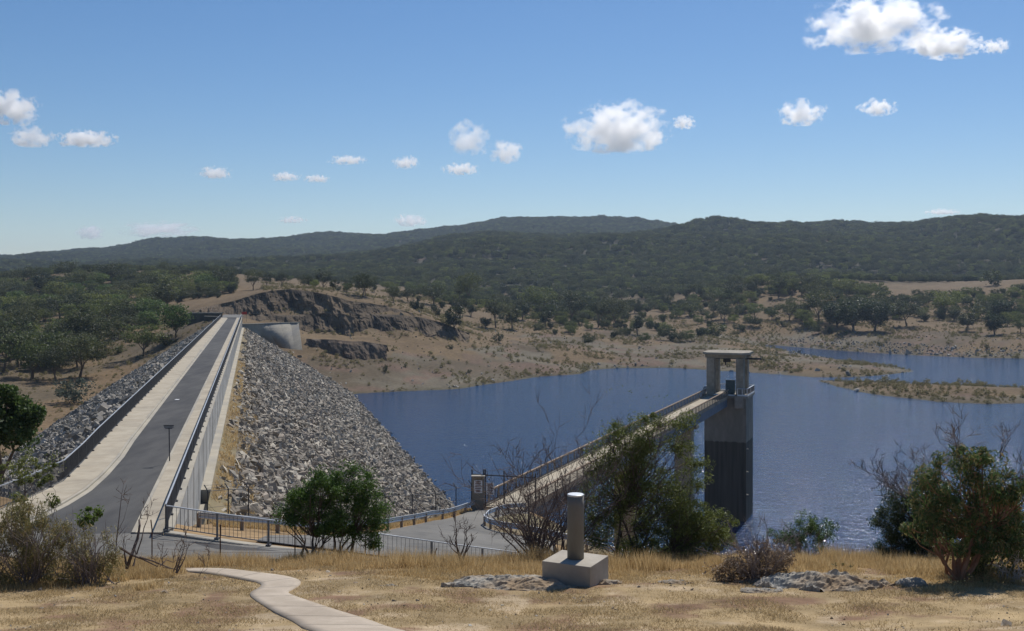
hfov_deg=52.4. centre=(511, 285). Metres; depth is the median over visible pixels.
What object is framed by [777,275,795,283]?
gum tree
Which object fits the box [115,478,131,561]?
dead sapling
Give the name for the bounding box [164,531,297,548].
access kerb
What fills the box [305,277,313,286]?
gum tree
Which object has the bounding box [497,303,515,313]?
gum tree
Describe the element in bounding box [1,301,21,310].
casuarina tree
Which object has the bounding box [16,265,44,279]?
gum tree
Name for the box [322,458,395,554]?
green tree
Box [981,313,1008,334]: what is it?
casuarina tree
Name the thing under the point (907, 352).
shore stones
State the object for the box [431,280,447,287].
gum tree
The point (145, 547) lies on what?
access road
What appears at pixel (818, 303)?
gum tree
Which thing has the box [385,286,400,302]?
gum tree
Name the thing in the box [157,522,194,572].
broken shrub
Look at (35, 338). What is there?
gum tree
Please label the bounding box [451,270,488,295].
gum tree
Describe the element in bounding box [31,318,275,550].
crest road
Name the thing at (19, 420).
bright tree
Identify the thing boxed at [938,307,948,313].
gum tree
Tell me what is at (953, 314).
casuarina tree
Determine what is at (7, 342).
gum tree
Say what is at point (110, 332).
gum tree
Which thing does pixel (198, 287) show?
casuarina tree
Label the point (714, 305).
gum tree
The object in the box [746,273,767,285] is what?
gum tree
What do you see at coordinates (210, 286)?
gum tree
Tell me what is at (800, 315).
gum tree
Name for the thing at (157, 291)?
gum tree
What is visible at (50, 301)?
gum tree
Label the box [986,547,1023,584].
shrub
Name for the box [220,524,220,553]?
fence picket
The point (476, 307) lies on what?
gum tree
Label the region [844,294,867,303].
gum tree
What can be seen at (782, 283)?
gum tree
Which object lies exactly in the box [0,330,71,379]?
gum tree
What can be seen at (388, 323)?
quarry cliff
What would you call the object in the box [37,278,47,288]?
gum tree
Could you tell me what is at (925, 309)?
gum tree
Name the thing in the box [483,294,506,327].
gum tree
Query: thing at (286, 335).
spillway wall
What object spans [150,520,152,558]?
fence picket
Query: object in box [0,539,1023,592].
tall grass
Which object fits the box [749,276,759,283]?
gum tree
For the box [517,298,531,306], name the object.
gum tree
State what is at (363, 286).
gum tree
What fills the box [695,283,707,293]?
gum tree
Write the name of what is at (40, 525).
brush
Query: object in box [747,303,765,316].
gum tree
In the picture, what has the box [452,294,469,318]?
gum tree
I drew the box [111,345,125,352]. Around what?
shrub
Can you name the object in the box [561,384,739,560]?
tea tree
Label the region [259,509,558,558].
turning area
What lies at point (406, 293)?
gum tree
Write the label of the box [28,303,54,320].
gum tree
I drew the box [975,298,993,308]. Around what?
shrub
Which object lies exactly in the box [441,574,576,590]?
rock outcrop
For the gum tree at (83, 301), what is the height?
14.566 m
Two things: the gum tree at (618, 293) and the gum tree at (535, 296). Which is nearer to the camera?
the gum tree at (535, 296)
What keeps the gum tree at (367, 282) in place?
on the ground at (422, 376)
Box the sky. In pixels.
[0,0,1023,254]
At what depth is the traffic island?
65.75 m
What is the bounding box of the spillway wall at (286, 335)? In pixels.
[242,322,301,349]
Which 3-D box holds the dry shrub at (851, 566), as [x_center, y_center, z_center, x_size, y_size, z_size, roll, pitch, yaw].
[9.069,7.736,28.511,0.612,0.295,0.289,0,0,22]
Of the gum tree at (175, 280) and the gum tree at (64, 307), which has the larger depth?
the gum tree at (175, 280)
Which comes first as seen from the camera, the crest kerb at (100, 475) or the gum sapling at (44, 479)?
the gum sapling at (44, 479)
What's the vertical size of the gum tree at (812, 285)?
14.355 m
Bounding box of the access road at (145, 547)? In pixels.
[0,530,379,561]
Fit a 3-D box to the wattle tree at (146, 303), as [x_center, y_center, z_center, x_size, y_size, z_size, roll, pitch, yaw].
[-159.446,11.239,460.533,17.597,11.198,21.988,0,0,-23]
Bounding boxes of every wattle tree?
[4,290,32,300]
[28,346,50,369]
[39,293,58,301]
[63,282,84,291]
[88,272,112,283]
[132,310,165,328]
[133,298,170,313]
[153,303,198,337]
[189,273,219,284]
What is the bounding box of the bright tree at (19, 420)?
[0,383,46,480]
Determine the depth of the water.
262.92 m
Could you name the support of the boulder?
on the ground at (422, 376)
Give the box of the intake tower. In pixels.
[703,350,761,521]
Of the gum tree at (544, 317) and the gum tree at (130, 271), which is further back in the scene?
the gum tree at (130, 271)
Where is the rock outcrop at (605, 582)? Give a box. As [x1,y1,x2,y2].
[598,579,621,584]
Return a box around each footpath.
[0,318,225,524]
[135,318,238,534]
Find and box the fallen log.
[120,541,184,567]
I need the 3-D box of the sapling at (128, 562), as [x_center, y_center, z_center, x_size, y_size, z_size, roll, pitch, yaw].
[-9.927,6.543,27.658,1.013,2.050,0.828,0,0,0]
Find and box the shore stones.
[256,289,1023,391]
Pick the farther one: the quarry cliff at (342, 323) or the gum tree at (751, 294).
the gum tree at (751, 294)
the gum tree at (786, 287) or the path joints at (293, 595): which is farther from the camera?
the gum tree at (786, 287)
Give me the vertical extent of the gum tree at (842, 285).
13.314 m
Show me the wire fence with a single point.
(248, 489)
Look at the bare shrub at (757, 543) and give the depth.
26.66 m
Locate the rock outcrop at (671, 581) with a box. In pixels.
[658,579,692,583]
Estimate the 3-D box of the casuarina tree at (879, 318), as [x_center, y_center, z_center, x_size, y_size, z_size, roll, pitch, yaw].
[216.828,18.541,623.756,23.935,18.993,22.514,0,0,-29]
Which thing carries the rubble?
on the dam embankment
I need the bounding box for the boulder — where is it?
[894,577,927,587]
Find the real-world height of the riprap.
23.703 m
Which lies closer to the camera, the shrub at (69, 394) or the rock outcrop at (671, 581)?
the rock outcrop at (671, 581)
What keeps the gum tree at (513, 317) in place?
on the ground at (422, 376)
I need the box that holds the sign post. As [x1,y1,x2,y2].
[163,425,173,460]
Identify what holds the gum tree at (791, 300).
on the ground at (422, 376)
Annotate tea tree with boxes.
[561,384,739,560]
[649,517,737,555]
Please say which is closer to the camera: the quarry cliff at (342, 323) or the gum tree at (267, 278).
the quarry cliff at (342, 323)
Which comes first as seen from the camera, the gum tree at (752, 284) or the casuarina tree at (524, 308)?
the casuarina tree at (524, 308)
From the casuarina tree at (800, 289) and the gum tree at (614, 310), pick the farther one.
the casuarina tree at (800, 289)
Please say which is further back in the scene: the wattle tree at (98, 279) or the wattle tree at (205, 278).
the wattle tree at (98, 279)
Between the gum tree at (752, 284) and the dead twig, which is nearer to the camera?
the dead twig
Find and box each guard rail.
[197,500,475,532]
[483,503,629,555]
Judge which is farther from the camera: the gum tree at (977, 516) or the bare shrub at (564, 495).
the bare shrub at (564, 495)
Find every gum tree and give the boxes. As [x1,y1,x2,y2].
[0,277,26,284]
[0,280,13,301]
[0,289,7,300]
[0,295,32,308]
[0,308,36,362]
[0,308,41,324]
[0,322,32,371]
[0,326,38,366]
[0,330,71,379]
[7,323,42,330]
[10,294,46,307]
[10,329,46,351]
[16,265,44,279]
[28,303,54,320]
[28,345,83,381]
[31,309,49,320]
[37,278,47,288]
[37,293,84,322]
[37,318,59,328]
[38,308,57,320]
[39,329,97,362]
[40,316,85,338]
[42,280,77,295]
[43,321,95,338]
[45,275,64,293]
[45,294,74,317]
[49,260,79,276]
[52,309,95,335]
[59,273,80,284]
[59,301,100,319]
[60,268,101,286]
[62,336,99,366]
[66,331,106,347]
[67,288,114,304]
[67,306,107,336]
[71,295,102,311]
[75,316,128,345]
[82,292,114,311]
[84,298,128,318]
[94,261,135,280]
[108,302,134,332]
[110,300,139,333]
[123,296,159,309]
[124,268,151,278]
[131,287,152,298]
[134,282,161,298]
[142,289,177,301]
[147,273,173,286]
[148,273,172,282]
[149,278,185,304]
[157,273,194,288]
[174,281,197,290]
[190,270,210,280]
[195,281,223,291]
[208,267,238,282]
[243,269,265,289]
[259,272,273,285]
[270,271,289,283]
[294,274,311,285]
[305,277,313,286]
[309,279,319,286]
[312,268,333,286]
[329,279,336,290]
[340,278,354,286]
[342,283,352,293]
[350,271,381,296]
[354,277,373,295]
[384,281,397,287]
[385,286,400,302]
[398,289,416,301]
[419,283,446,303]
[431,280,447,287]
[433,307,440,317]
[443,306,466,328]
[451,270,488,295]
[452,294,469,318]
[454,285,465,299]
[465,304,477,315]
[466,305,474,315]
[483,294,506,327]
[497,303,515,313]
[504,308,523,328]
[517,285,557,309]
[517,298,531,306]
[534,305,539,312]
[539,311,552,326]
[541,307,556,312]
[548,290,595,320]
[588,296,610,326]
[593,296,631,322]
[601,296,619,306]
[605,313,620,323]
[612,289,629,299]
[626,298,644,312]
[631,315,646,334]
[680,281,696,296]
[681,303,698,311]
[693,307,709,316]
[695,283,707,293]
[702,293,715,301]
[707,298,719,307]
[708,299,733,318]
[712,287,728,296]
[713,289,733,299]
[716,303,732,321]
[718,282,747,293]
[730,292,743,304]
[742,291,756,300]
[744,281,759,290]
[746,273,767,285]
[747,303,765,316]
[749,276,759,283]
[762,307,778,319]
[770,273,788,297]
[776,278,796,290]
[776,301,799,319]
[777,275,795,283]
[785,296,797,305]
[786,277,799,296]
[793,308,814,325]
[798,273,825,282]
[798,288,840,319]
[801,281,825,293]
[831,279,860,295]
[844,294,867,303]
[857,283,879,295]
[867,297,895,307]
[882,300,921,325]
[898,399,1023,581]
[915,307,930,314]
[915,311,927,318]
[928,289,965,314]
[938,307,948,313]
[948,305,963,311]
[956,312,977,329]
[960,287,972,294]
[996,311,1017,325]
[1005,287,1016,293]
[1010,310,1023,320]
[1010,318,1023,332]
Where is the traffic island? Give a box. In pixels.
[486,514,617,557]
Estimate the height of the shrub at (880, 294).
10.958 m
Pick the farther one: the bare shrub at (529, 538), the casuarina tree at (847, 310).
the casuarina tree at (847, 310)
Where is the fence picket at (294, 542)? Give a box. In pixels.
[294,527,295,555]
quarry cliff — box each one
[188,289,352,314]
[243,313,354,335]
[349,312,469,342]
[352,301,413,315]
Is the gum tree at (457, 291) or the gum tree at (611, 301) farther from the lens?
the gum tree at (611, 301)
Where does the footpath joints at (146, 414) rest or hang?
on the footpath at (161, 494)
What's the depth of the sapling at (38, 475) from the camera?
44.99 m
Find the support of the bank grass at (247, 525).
on the ground at (422, 376)
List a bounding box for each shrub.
[51,377,95,402]
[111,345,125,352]
[154,333,177,346]
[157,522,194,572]
[439,431,639,557]
[482,382,679,552]
[492,333,504,341]
[695,515,795,576]
[700,535,802,582]
[705,321,730,336]
[718,510,798,581]
[778,520,827,556]
[831,562,853,567]
[868,290,894,299]
[933,485,1023,578]
[936,571,1015,585]
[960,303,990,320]
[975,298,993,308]
[980,269,1001,285]
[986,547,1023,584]
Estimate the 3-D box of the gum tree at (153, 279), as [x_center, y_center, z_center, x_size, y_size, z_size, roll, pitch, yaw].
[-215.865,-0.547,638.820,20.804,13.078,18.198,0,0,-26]
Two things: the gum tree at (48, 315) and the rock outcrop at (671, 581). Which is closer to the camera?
the rock outcrop at (671, 581)
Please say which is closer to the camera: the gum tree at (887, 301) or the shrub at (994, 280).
the gum tree at (887, 301)
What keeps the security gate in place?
on the ground at (422, 376)
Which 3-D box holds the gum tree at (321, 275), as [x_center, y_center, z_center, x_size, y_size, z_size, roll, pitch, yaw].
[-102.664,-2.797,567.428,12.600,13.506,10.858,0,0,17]
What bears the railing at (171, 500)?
on the dam embankment
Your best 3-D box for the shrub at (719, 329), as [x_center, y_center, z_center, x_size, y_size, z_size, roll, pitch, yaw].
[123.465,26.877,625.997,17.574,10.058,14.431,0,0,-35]
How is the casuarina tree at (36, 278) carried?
on the ground at (422, 376)
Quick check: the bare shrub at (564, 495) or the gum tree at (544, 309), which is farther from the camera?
the gum tree at (544, 309)
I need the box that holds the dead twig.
[194,543,209,575]
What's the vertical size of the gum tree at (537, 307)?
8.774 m
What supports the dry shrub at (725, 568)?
on the ground at (422, 376)
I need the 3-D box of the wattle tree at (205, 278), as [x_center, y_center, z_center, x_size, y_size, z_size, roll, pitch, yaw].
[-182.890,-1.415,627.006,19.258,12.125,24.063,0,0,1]
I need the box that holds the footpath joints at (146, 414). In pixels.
[14,321,235,503]
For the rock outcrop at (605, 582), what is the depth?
25.37 m
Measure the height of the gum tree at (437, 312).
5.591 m
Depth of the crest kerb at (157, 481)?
67.48 m
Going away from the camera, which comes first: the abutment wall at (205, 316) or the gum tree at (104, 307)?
the abutment wall at (205, 316)
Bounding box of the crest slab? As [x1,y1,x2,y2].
[221,314,242,317]
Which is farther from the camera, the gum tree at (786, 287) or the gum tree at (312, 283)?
the gum tree at (786, 287)
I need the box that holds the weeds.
[206,360,259,523]
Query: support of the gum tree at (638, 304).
on the ground at (422, 376)
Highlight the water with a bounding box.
[353,345,1023,556]
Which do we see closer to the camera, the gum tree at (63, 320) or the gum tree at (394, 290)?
the gum tree at (63, 320)
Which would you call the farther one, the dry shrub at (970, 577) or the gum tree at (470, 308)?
the gum tree at (470, 308)
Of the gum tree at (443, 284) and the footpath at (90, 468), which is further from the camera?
the gum tree at (443, 284)
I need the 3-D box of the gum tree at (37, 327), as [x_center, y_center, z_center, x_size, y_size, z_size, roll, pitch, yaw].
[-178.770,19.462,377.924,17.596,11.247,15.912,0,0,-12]
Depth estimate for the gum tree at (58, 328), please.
356.26 m
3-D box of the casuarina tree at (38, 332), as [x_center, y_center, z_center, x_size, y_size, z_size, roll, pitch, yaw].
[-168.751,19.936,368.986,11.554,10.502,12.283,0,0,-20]
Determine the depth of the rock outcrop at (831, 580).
24.85 m
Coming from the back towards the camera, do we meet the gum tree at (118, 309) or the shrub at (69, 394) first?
the gum tree at (118, 309)
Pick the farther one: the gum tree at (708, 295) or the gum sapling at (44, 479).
the gum tree at (708, 295)
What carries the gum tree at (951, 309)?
on the ground at (422, 376)
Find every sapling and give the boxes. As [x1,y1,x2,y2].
[0,446,66,536]
[3,476,60,544]
[73,505,104,556]
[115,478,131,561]
[121,492,156,569]
[438,499,477,559]
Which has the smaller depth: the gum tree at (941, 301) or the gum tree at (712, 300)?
the gum tree at (941, 301)
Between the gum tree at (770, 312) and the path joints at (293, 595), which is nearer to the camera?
the path joints at (293, 595)
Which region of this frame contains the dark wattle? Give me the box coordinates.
[848,440,1022,558]
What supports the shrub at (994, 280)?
on the ground at (422, 376)
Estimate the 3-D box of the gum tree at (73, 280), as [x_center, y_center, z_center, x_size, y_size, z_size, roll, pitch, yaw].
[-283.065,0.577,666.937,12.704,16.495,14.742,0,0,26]
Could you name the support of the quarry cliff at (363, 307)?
on the ground at (422, 376)
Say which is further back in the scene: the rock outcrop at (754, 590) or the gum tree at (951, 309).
the gum tree at (951, 309)
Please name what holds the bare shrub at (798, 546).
on the ground at (422, 376)
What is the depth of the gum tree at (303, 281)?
563.71 m
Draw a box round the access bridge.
[484,389,728,556]
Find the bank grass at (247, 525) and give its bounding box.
[212,507,471,533]
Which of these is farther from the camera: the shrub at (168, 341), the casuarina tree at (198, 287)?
the casuarina tree at (198, 287)
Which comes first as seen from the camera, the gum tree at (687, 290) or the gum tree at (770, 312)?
the gum tree at (770, 312)
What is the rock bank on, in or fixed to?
on the ground at (422, 376)
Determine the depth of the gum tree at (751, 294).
772.76 m
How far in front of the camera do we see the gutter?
70.14 m
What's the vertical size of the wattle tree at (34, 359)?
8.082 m
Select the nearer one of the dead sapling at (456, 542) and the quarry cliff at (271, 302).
the dead sapling at (456, 542)
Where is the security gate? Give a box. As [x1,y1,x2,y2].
[471,469,535,509]
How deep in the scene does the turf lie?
22.13 m
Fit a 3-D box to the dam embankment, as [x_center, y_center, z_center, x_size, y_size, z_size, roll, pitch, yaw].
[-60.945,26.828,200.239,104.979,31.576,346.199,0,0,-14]
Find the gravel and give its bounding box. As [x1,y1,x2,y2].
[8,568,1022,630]
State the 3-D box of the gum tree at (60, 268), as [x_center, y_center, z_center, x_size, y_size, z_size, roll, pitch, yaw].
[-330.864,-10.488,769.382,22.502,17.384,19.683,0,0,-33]
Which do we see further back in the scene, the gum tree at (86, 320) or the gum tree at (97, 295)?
the gum tree at (97, 295)
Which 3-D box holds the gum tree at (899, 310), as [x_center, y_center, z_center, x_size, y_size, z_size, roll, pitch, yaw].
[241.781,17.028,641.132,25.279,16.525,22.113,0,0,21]
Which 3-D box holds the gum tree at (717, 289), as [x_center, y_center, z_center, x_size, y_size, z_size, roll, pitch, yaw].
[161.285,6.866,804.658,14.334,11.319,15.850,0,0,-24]
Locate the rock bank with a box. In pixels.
[306,339,388,360]
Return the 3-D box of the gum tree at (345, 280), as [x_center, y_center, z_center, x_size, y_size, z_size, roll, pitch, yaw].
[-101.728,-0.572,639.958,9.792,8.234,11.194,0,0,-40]
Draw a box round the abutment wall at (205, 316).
[187,312,222,325]
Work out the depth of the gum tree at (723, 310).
687.09 m
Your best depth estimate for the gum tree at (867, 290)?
771.78 m
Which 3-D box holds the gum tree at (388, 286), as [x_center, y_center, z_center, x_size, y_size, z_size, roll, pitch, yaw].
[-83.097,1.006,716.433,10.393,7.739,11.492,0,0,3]
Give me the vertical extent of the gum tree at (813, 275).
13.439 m
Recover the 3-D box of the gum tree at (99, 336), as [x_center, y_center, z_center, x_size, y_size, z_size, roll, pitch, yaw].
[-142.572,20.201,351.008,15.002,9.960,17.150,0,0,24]
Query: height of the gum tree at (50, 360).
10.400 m
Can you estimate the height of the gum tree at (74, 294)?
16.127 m
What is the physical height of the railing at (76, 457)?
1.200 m
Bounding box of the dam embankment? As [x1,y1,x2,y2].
[2,317,441,530]
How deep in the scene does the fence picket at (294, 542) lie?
35.98 m
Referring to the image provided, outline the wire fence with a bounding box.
[204,480,470,523]
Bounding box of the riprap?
[212,328,455,520]
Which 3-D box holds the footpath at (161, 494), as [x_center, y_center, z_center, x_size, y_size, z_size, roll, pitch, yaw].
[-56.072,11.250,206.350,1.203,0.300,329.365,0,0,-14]
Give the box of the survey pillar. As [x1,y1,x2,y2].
[542,492,607,586]
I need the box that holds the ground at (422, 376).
[0,220,1023,630]
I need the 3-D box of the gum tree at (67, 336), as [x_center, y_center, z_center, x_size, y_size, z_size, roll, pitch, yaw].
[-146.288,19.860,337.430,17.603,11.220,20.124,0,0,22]
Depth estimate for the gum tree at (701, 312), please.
708.59 m
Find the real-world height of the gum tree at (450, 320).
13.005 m
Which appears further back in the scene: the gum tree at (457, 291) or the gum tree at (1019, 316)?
the gum tree at (457, 291)
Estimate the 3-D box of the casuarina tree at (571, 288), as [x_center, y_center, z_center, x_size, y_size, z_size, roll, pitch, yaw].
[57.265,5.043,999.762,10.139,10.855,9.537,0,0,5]
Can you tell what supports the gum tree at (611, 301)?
on the ground at (422, 376)
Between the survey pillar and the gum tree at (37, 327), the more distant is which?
the gum tree at (37, 327)
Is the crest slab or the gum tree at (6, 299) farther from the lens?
the gum tree at (6, 299)
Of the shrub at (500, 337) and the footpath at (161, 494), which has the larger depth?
the shrub at (500, 337)
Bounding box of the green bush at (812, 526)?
[766,509,839,554]
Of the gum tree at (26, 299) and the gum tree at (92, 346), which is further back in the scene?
the gum tree at (26, 299)
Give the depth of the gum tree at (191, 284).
600.64 m
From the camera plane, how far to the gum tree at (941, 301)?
695.54 m
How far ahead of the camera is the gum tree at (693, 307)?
733.28 m
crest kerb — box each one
[10,318,226,529]
[131,318,236,533]
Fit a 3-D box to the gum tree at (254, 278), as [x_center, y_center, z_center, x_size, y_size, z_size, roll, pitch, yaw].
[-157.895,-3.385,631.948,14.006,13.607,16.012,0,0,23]
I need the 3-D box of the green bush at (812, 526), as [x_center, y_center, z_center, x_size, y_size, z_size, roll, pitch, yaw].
[9.803,8.539,35.024,2.435,2.052,1.435,0,0,14]
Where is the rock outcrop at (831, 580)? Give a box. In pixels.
[737,569,893,591]
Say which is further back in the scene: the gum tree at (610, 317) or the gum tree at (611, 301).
the gum tree at (611, 301)
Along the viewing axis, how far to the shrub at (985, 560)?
26.38 m
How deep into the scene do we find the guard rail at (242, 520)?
56.24 m
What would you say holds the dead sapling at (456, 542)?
on the ground at (422, 376)
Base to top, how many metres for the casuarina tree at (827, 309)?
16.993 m
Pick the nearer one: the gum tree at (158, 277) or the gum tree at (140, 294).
the gum tree at (140, 294)
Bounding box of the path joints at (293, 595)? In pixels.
[200,568,361,624]
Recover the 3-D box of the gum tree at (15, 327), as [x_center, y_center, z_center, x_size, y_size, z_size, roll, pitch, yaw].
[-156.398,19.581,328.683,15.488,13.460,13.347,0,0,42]
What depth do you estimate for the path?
21.73 m
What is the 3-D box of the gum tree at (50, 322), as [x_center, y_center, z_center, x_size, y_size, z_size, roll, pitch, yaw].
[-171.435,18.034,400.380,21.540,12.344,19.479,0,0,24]
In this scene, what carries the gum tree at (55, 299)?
on the ground at (422, 376)
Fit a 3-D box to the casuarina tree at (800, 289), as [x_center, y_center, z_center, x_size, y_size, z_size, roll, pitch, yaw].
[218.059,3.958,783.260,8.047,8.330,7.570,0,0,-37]
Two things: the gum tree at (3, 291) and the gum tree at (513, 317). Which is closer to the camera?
the gum tree at (513, 317)
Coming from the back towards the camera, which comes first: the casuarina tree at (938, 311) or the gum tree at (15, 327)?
the casuarina tree at (938, 311)
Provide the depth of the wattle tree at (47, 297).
579.28 m
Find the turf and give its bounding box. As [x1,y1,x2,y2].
[0,558,1023,630]
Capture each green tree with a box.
[268,464,352,553]
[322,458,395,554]
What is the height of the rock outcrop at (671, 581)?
0.312 m
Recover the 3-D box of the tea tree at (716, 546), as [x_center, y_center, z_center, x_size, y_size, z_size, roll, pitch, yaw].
[5.752,8.318,33.645,3.194,1.816,2.140,0,0,-25]
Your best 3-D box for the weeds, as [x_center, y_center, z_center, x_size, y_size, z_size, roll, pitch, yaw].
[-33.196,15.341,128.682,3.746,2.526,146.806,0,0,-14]
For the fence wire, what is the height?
1.047 m
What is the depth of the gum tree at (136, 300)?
475.95 m
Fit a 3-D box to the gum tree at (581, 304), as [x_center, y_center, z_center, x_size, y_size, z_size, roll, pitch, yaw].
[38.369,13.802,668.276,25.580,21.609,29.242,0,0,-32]
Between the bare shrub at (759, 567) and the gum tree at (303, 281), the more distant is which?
the gum tree at (303, 281)
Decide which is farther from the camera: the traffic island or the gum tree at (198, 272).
the gum tree at (198, 272)
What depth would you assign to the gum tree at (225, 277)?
626.26 m
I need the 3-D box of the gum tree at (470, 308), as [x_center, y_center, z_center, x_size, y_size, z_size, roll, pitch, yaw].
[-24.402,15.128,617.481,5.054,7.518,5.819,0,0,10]
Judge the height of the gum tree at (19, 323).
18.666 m
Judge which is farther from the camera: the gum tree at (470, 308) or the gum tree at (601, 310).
the gum tree at (601, 310)
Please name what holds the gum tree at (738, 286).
on the ground at (422, 376)
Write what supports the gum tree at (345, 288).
on the ground at (422, 376)
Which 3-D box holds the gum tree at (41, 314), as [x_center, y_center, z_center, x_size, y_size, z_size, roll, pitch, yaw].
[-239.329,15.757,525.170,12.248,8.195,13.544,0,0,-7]
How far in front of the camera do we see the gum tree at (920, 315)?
669.87 m
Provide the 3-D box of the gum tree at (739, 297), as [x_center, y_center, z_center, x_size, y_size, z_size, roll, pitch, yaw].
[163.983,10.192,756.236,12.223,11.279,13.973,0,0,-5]
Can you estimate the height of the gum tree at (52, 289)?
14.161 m
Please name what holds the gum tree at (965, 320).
on the ground at (422, 376)
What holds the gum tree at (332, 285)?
on the ground at (422, 376)
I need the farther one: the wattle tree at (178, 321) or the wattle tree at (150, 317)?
the wattle tree at (150, 317)
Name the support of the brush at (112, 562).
on the ground at (422, 376)
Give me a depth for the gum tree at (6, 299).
570.49 m
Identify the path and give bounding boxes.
[186,568,404,630]
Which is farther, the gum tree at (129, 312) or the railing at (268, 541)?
the gum tree at (129, 312)
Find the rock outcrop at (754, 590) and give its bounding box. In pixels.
[740,587,782,592]
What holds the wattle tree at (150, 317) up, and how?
on the ground at (422, 376)
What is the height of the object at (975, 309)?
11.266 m
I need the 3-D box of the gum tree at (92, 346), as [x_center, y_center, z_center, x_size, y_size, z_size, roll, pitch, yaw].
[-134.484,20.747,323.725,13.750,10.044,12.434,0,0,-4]
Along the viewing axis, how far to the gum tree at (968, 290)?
770.27 m
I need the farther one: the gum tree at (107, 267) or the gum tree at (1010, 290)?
the gum tree at (1010, 290)
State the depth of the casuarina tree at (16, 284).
675.66 m
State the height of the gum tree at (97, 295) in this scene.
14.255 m
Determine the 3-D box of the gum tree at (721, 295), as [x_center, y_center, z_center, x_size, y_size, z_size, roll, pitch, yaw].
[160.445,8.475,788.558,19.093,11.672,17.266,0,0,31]
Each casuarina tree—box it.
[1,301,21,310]
[3,282,23,290]
[29,274,54,289]
[30,328,48,340]
[194,282,205,292]
[510,293,519,299]
[515,304,530,319]
[568,285,575,290]
[657,313,666,322]
[797,286,805,293]
[821,301,845,327]
[830,298,875,331]
[855,300,893,330]
[933,309,943,317]
[946,309,960,319]
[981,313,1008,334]
[989,299,1015,317]
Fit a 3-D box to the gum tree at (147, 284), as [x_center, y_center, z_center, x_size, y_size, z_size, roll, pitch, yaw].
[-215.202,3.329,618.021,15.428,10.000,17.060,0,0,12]
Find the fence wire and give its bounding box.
[152,533,362,552]
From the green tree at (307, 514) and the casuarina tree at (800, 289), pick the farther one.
the casuarina tree at (800, 289)
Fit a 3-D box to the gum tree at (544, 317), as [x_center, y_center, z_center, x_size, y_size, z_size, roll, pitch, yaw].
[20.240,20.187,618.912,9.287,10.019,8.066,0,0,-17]
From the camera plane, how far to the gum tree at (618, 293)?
908.25 m
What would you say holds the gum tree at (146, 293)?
on the ground at (422, 376)
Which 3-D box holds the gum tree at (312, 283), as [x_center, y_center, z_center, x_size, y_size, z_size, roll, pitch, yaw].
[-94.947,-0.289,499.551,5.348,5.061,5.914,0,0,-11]
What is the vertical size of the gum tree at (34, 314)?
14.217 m
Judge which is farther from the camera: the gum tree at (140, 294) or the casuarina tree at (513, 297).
the casuarina tree at (513, 297)
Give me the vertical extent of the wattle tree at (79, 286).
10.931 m
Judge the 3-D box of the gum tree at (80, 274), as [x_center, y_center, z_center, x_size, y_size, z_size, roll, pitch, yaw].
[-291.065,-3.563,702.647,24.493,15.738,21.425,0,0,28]
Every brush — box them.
[0,491,73,586]
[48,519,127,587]
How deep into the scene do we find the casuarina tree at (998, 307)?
644.08 m
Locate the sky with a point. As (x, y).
(122, 121)
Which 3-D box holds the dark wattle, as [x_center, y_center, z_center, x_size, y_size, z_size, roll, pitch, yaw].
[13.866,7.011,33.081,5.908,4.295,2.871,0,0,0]
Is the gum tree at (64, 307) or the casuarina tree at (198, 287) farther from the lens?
the casuarina tree at (198, 287)
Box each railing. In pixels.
[0,315,220,506]
[163,316,240,530]
[164,505,516,558]
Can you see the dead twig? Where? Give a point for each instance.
(204, 559)
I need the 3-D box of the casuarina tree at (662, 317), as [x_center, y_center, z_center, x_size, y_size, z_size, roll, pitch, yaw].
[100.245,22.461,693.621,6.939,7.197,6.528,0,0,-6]
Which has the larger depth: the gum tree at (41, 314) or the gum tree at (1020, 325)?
the gum tree at (1020, 325)
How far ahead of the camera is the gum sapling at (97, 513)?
28.46 m
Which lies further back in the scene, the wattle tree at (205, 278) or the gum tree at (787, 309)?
the gum tree at (787, 309)
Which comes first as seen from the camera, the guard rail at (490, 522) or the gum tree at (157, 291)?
the guard rail at (490, 522)
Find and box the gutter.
[18,319,226,528]
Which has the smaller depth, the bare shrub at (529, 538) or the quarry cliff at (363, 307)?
the bare shrub at (529, 538)
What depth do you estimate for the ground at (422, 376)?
341.04 m
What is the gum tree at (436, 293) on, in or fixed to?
on the ground at (422, 376)
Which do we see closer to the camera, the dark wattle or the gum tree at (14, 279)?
the dark wattle
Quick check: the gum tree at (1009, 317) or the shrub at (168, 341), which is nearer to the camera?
the shrub at (168, 341)
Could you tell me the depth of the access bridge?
111.00 m
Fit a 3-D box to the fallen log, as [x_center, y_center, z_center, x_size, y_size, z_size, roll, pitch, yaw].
[-9.431,7.154,27.473,1.792,0.890,0.695,0,0,0]
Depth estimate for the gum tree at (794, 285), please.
775.52 m
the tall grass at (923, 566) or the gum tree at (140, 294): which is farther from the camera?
the gum tree at (140, 294)
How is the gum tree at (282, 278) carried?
on the ground at (422, 376)

